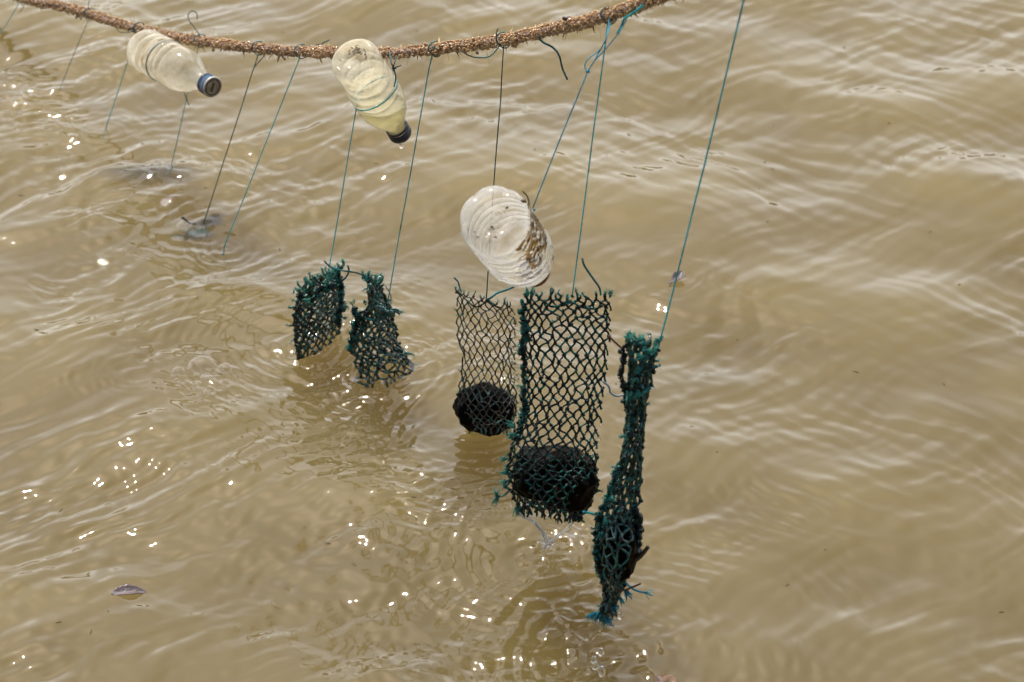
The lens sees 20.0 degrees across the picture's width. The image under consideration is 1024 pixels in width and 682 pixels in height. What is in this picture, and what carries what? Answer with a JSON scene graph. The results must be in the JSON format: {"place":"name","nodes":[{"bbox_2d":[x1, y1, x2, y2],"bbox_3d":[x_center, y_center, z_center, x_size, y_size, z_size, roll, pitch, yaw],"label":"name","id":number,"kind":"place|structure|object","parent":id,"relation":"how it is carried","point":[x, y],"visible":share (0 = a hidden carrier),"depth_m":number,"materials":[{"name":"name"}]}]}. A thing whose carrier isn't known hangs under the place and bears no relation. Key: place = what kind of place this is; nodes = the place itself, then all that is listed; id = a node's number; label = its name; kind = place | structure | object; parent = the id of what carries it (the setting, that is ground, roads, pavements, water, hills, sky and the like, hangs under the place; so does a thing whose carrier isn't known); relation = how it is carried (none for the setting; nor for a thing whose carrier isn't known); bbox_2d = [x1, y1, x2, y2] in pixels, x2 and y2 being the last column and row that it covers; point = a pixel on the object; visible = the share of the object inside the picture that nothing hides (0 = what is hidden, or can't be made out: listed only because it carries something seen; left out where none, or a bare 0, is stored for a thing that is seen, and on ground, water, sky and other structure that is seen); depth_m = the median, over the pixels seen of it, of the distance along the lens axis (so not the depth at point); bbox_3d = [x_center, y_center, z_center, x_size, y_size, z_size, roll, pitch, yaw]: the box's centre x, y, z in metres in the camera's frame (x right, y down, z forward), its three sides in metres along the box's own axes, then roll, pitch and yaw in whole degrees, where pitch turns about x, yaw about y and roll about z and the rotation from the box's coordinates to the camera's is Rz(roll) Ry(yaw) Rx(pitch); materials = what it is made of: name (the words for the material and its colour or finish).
{"place":"outdoors","nodes":[
{"label":"outdoors","id":0,"kind":"place"},
{"bbox_2d":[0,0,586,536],"bbox_3d":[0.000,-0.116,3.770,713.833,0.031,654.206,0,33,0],"label":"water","id":1,"kind":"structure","parent":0,"point":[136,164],"depth_m":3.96,"materials":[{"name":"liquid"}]},
{"bbox_2d":[111,584,145,594],"bbox_3d":[-0.418,0.274,3.171,0.037,0.009,0.019,0,33,0],"label":"leaf","id":2,"kind":"object","parent":1,"relation":"on","point":[127,589],"visible":1,"depth_m":3.17,"materials":[{"name":"grey plant"}]},
{"bbox_2d":[176,214,221,238],"bbox_3d":[-0.412,-0.154,3.823,0.087,0.028,0.046,-16,36,-23],"label":"sunken clump","id":3,"kind":"object","parent":1,"relation":"on","point":[211,220],"visible":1,"depth_m":3.83,"materials":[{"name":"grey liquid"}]},
{"bbox_2d":[18,30,1001,633],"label":"floating flecks","id":4,"kind":"object","parent":1,"relation":"on","point":[526,312],"visible":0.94,"depth_m":3.60,"materials":[{"name":"white"}]},
{"bbox_2d":[592,661,598,669],"bbox_3d":[0.087,0.338,3.025,0.008,0.012,0.008,0,33,0],"label":"water drop","id":5,"kind":"object","parent":1,"relation":"on","point":[595,665],"visible":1,"depth_m":3.02,"materials":[{"name":"white"}]},
{"bbox_2d":[598,665,605,676],"bbox_3d":[0.093,0.344,3.028,0.008,0.015,0.008,0,33,0],"label":"water drop","id":6,"kind":"object","parent":1,"relation":"on","point":[601,670],"visible":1,"depth_m":3.02,"materials":[{"name":"white"}]},
{"bbox_2d":[10,0,700,69],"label":"rope","id":7,"kind":"object","parent":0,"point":[593,18],"visible":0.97,"depth_m":3.36,"materials":[{"name":"brown fabric"}]},
{"bbox_2d":[0,0,24,32],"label":"hanging line","id":8,"kind":"object","parent":7,"relation":"hanging from","point":[12,14],"visible":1,"depth_m":4.25,"materials":[{"name":"grey plastic"}]},
{"bbox_2d":[59,0,95,89],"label":"hanging line","id":9,"kind":"object","parent":7,"relation":"hanging from","point":[79,40],"visible":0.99,"depth_m":4.13,"materials":[{"name":"plastic"}]},
{"bbox_2d":[102,22,143,138],"bbox_3d":[-0.538,-0.358,4.008,0.072,0.183,0.024,0,33,0],"label":"hanging line","id":10,"kind":"object","parent":7,"relation":"hanging from","point":[125,67],"visible":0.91,"depth_m":3.99,"materials":[{"name":"teal plastic"}]},
{"bbox_2d":[127,29,221,96],"bbox_3d":[-0.444,-0.362,3.857,0.061,0.064,0.171,-25,40,-33],"label":"plastic bottle","id":11,"kind":"object","parent":7,"relation":"hanging from","point":[151,53],"visible":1,"depth_m":3.84,"materials":[{"name":"clear plastic"}]},
{"bbox_2d":[169,11,204,173],"bbox_3d":[-0.438,-0.332,3.896,0.064,0.254,0.014,0,33,0],"label":"hanging line","id":12,"kind":"object","parent":7,"relation":"hanging from","point":[188,92],"visible":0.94,"depth_m":3.89,"materials":[{"name":"teal plastic"}]},
{"bbox_2d":[200,41,263,232],"bbox_3d":[-0.364,-0.261,3.766,0.099,0.284,0.014,0,33,0],"label":"hanging line","id":13,"kind":"object","parent":7,"relation":"hanging from","point":[255,64],"visible":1,"depth_m":3.75,"materials":[{"name":"black plastic"}]},
{"bbox_2d":[222,39,329,254],"bbox_3d":[-0.303,-0.239,3.696,0.152,0.317,0.023,0,33,0],"label":"hanging line","id":14,"kind":"object","parent":7,"relation":"hanging from","point":[268,136],"visible":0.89,"depth_m":3.69,"materials":[{"name":"teal plastic"}]},
{"bbox_2d":[326,45,367,279],"bbox_3d":[-0.197,-0.219,3.453,0.057,0.310,0.059,0,33,0],"label":"hanging line","id":15,"kind":"object","parent":7,"relation":"hanging from","point":[348,153],"visible":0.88,"depth_m":3.42,"materials":[{"name":"teal plastic"}]},
{"bbox_2d":[284,257,349,359],"bbox_3d":[-0.238,-0.037,3.576,0.084,0.194,0.082,0,33,0],"label":"net bag","id":16,"kind":"object","parent":15,"relation":"hanging from","point":[308,297],"visible":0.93,"depth_m":3.56,"materials":[{"name":"green fabric"}]},
{"bbox_2d":[331,39,411,143],"bbox_3d":[-0.158,-0.282,3.341,0.059,0.154,0.114,22,39,31],"label":"plastic bottle","id":17,"kind":"object","parent":7,"relation":"hanging from","point":[395,126],"visible":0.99,"depth_m":3.35,"materials":[{"name":"clear plastic"}]},
{"bbox_2d":[389,52,400,86],"bbox_3d":[-0.135,-0.314,3.300,0.012,0.033,0.053,-5,33,-8],"label":"bottle tie","id":18,"kind":"object","parent":7,"relation":"attached to","point":[393,68],"visible":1,"depth_m":3.28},
{"bbox_2d":[387,41,440,304],"bbox_3d":[-0.114,-0.192,3.385,0.072,0.350,0.013,0,33,0],"label":"hanging line","id":19,"kind":"object","parent":7,"relation":"hanging from","point":[412,162],"visible":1,"depth_m":3.37,"materials":[{"name":"teal plastic"}]},
{"bbox_2d":[345,270,419,388],"bbox_3d":[-0.157,-0.009,3.520,0.091,0.202,0.064,0,33,0],"label":"net bag","id":20,"kind":"object","parent":19,"relation":"hanging from","point":[377,303],"visible":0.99,"depth_m":3.51,"materials":[{"name":"green fabric"}]},
{"bbox_2d":[324,260,361,274],"bbox_3d":[-0.196,-0.083,3.466,0.056,0.030,0.002,0,33,0],"label":"twine","id":21,"kind":"object","parent":20,"relation":"attached to","point":[342,270],"visible":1,"depth_m":3.46,"materials":[{"name":"teal plastic"}]},
{"bbox_2d":[461,28,509,298],"bbox_3d":[-0.027,-0.191,3.231,0.056,0.352,0.011,-6,33,-8],"label":"hanging line","id":22,"kind":"object","parent":7,"relation":"hanging from","point":[503,47],"visible":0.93,"depth_m":3.20,"materials":[{"name":"plastic"}]},
{"bbox_2d":[453,277,525,434],"bbox_3d":[-0.026,0.029,3.376,0.074,0.246,0.064,28,42,36],"label":"net bag","id":23,"kind":"object","parent":22,"relation":"hanging from","point":[513,396],"visible":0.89,"depth_m":3.37,"materials":[{"name":"fabric"}]},
{"bbox_2d":[452,382,513,436],"bbox_3d":[-0.034,0.079,3.416,0.073,0.066,0.058,0,33,0],"label":"stone","id":24,"kind":"object","parent":23,"relation":"in","point":[465,421],"visible":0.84,"depth_m":3.40,"materials":[{"name":"black stone"}]},
{"bbox_2d":[537,36,567,79],"bbox_3d":[0.043,-0.295,3.028,0.032,0.051,0.002,0,33,0],"label":"loose twine","id":25,"kind":"object","parent":7,"relation":"attached to","point":[552,47],"visible":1,"depth_m":3.02,"materials":[{"name":"plastic"}]},
{"bbox_2d":[522,19,626,210],"bbox_3d":[0.064,-0.218,2.859,0.106,0.199,0.032,-16,36,-23],"label":"bottle tether","id":26,"kind":"object","parent":7,"relation":"hanging from","point":[596,57],"visible":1,"depth_m":2.84,"materials":[{"name":"teal plastic"}]},
{"bbox_2d":[460,185,553,287],"bbox_3d":[0.001,-0.101,2.978,0.073,0.188,0.182,9,34,14],"label":"plastic bottle","id":27,"kind":"object","parent":26,"relation":"hanging from","point":[534,269],"visible":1,"depth_m":2.96,"materials":[{"name":"clear plastic"}]},
{"bbox_2d":[570,6,615,297],"bbox_3d":[0.082,-0.185,2.933,0.043,0.337,0.014,0,33,0],"label":"hanging line","id":28,"kind":"object","parent":7,"relation":"hanging from","point":[572,295],"visible":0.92,"depth_m":2.93,"materials":[{"name":"teal plastic"}]},
{"bbox_2d":[491,258,615,523],"bbox_3d":[0.044,0.072,3.095,0.102,0.373,0.093,-27,42,-35],"label":"net bag","id":29,"kind":"object","parent":28,"relation":"hanging from","point":[525,329],"visible":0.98,"depth_m":3.09,"materials":[{"name":"fabric"}]},
{"bbox_2d":[519,512,572,553],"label":"pouring water","id":30,"kind":"structure","parent":29,"relation":"hanging from","point":[546,541],"depth_m":3.20,"materials":[{"name":"white liquid"}]},
{"bbox_2d":[513,445,597,511],"bbox_3d":[0.047,0.149,3.153,0.093,0.074,0.063,0,33,0],"label":"stone","id":31,"kind":"object","parent":29,"relation":"in","point":[582,500],"visible":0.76,"depth_m":3.13,"materials":[{"name":"black stone"}]},
{"bbox_2d":[616,5,643,33],"bbox_3d":[0.114,-0.309,2.791,0.006,0.055,0.054,-13,35,-19],"label":"loose twine","id":32,"kind":"object","parent":7,"relation":"attached to","point":[630,14],"visible":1,"depth_m":2.79,"materials":[{"name":"teal plastic"}]},
{"bbox_2d":[657,0,744,351],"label":"hanging line","id":33,"kind":"object","parent":7,"relation":"hanging from","point":[659,350],"visible":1,"depth_m":2.70,"materials":[{"name":"teal plastic"}]},
{"bbox_2d":[584,330,663,629],"bbox_3d":[0.110,0.140,2.891,0.071,0.376,0.065,27,42,35],"label":"net bag","id":34,"kind":"object","parent":33,"relation":"hanging from","point":[637,386],"visible":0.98,"depth_m":2.89,"materials":[{"name":"green fabric"}]},
{"bbox_2d":[582,511,597,515],"bbox_3d":[0.082,0.181,3.051,0.017,0.006,0.003,0,33,0],"label":"twine","id":35,"kind":"object","parent":34,"relation":"attached to","point":[588,512],"visible":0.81,"depth_m":3.05,"materials":[{"name":"teal plastic"}]},
{"bbox_2d":[602,380,622,396],"bbox_3d":[0.103,0.049,2.965,0.022,0.020,0.002,0,33,0],"label":"filament","id":36,"kind":"object","parent":34,"relation":"hanging from","point":[610,392],"visible":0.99,"depth_m":2.97},
{"bbox_2d":[608,335,621,348],"bbox_3d":[0.106,0.002,2.935,0.018,0.019,0.002,0,33,0],"label":"fibre","id":37,"kind":"object","parent":34,"relation":"attached to","point":[614,341],"visible":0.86,"depth_m":2.93,"materials":[{"name":"plastic"}]},
{"bbox_2d":[598,512,637,580],"bbox_3d":[0.107,0.208,2.937,0.042,0.074,0.058,0,33,0],"label":"stone","id":38,"kind":"object","parent":34,"relation":"in","point":[629,566],"visible":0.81,"depth_m":2.92,"materials":[{"name":"black stone"}]},
{"bbox_2d":[618,612,622,619],"bbox_3d":[0.111,0.282,2.982,0.006,0.009,0.006,0,33,0],"label":"water drop","id":39,"kind":"object","parent":34,"relation":"hanging from","point":[620,615],"visible":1,"depth_m":2.98,"materials":[{"name":"white"}]},
{"bbox_2d":[616,583,640,590],"bbox_3d":[0.117,0.250,2.946,0.029,0.010,0.002,0,33,0],"label":"sliver","id":40,"kind":"object","parent":34,"relation":"attached to","point":[629,587],"visible":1,"depth_m":2.95,"materials":[{"name":"brown wood"}]},
{"bbox_2d":[634,545,649,562],"bbox_3d":[0.130,0.215,2.927,0.018,0.020,0.006,0,33,0],"label":"twig","id":41,"kind":"object","parent":34,"relation":"in","point":[641,554],"visible":1,"depth_m":2.92,"materials":[{"name":"brown wood"}]},
{"bbox_2d":[0,0,1023,681],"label":"silty water","id":42,"kind":"structure","parent":0,"point":[832,450],"depth_m":3.62,"materials":[{"name":"brown liquid"}]},
{"bbox_2d":[118,167,182,177],"bbox_3d":[-0.496,-0.229,3.950,0.168,0.012,0.079,0,33,0],"label":"sunken netting","id":43,"kind":"object","parent":42,"relation":"on","point":[142,171],"visible":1,"depth_m":3.95,"materials":[{"name":"grey liquid"}]},
{"bbox_2d":[591,655,596,662],"bbox_3d":[0.085,0.331,3.022,0.007,0.011,0.007,0,33,0],"label":"water drop","id":44,"kind":"object","parent":42,"relation":"on","point":[593,659],"visible":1,"depth_m":3.02,"materials":[{"name":"white"}]},
{"bbox_2d":[598,647,603,655],"bbox_3d":[0.092,0.323,3.017,0.007,0.012,0.007,0,33,0],"label":"water drop","id":45,"kind":"object","parent":42,"relation":"on","point":[600,651],"visible":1,"depth_m":3.01,"materials":[{"name":"white"}]},
{"bbox_2d":[654,673,676,681],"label":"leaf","id":46,"kind":"object","parent":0,"point":[665,678],"visible":1,"depth_m":3.04,"materials":[{"name":"beige plant"}]},
{"bbox_2d":[668,271,684,283],"bbox_3d":[0.210,-0.079,3.701,0.022,0.014,0.018,-16,36,-23],"label":"leaf","id":47,"kind":"object","parent":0,"point":[681,274],"visible":0.88,"depth_m":3.70,"materials":[{"name":"white plant"}]}
]}

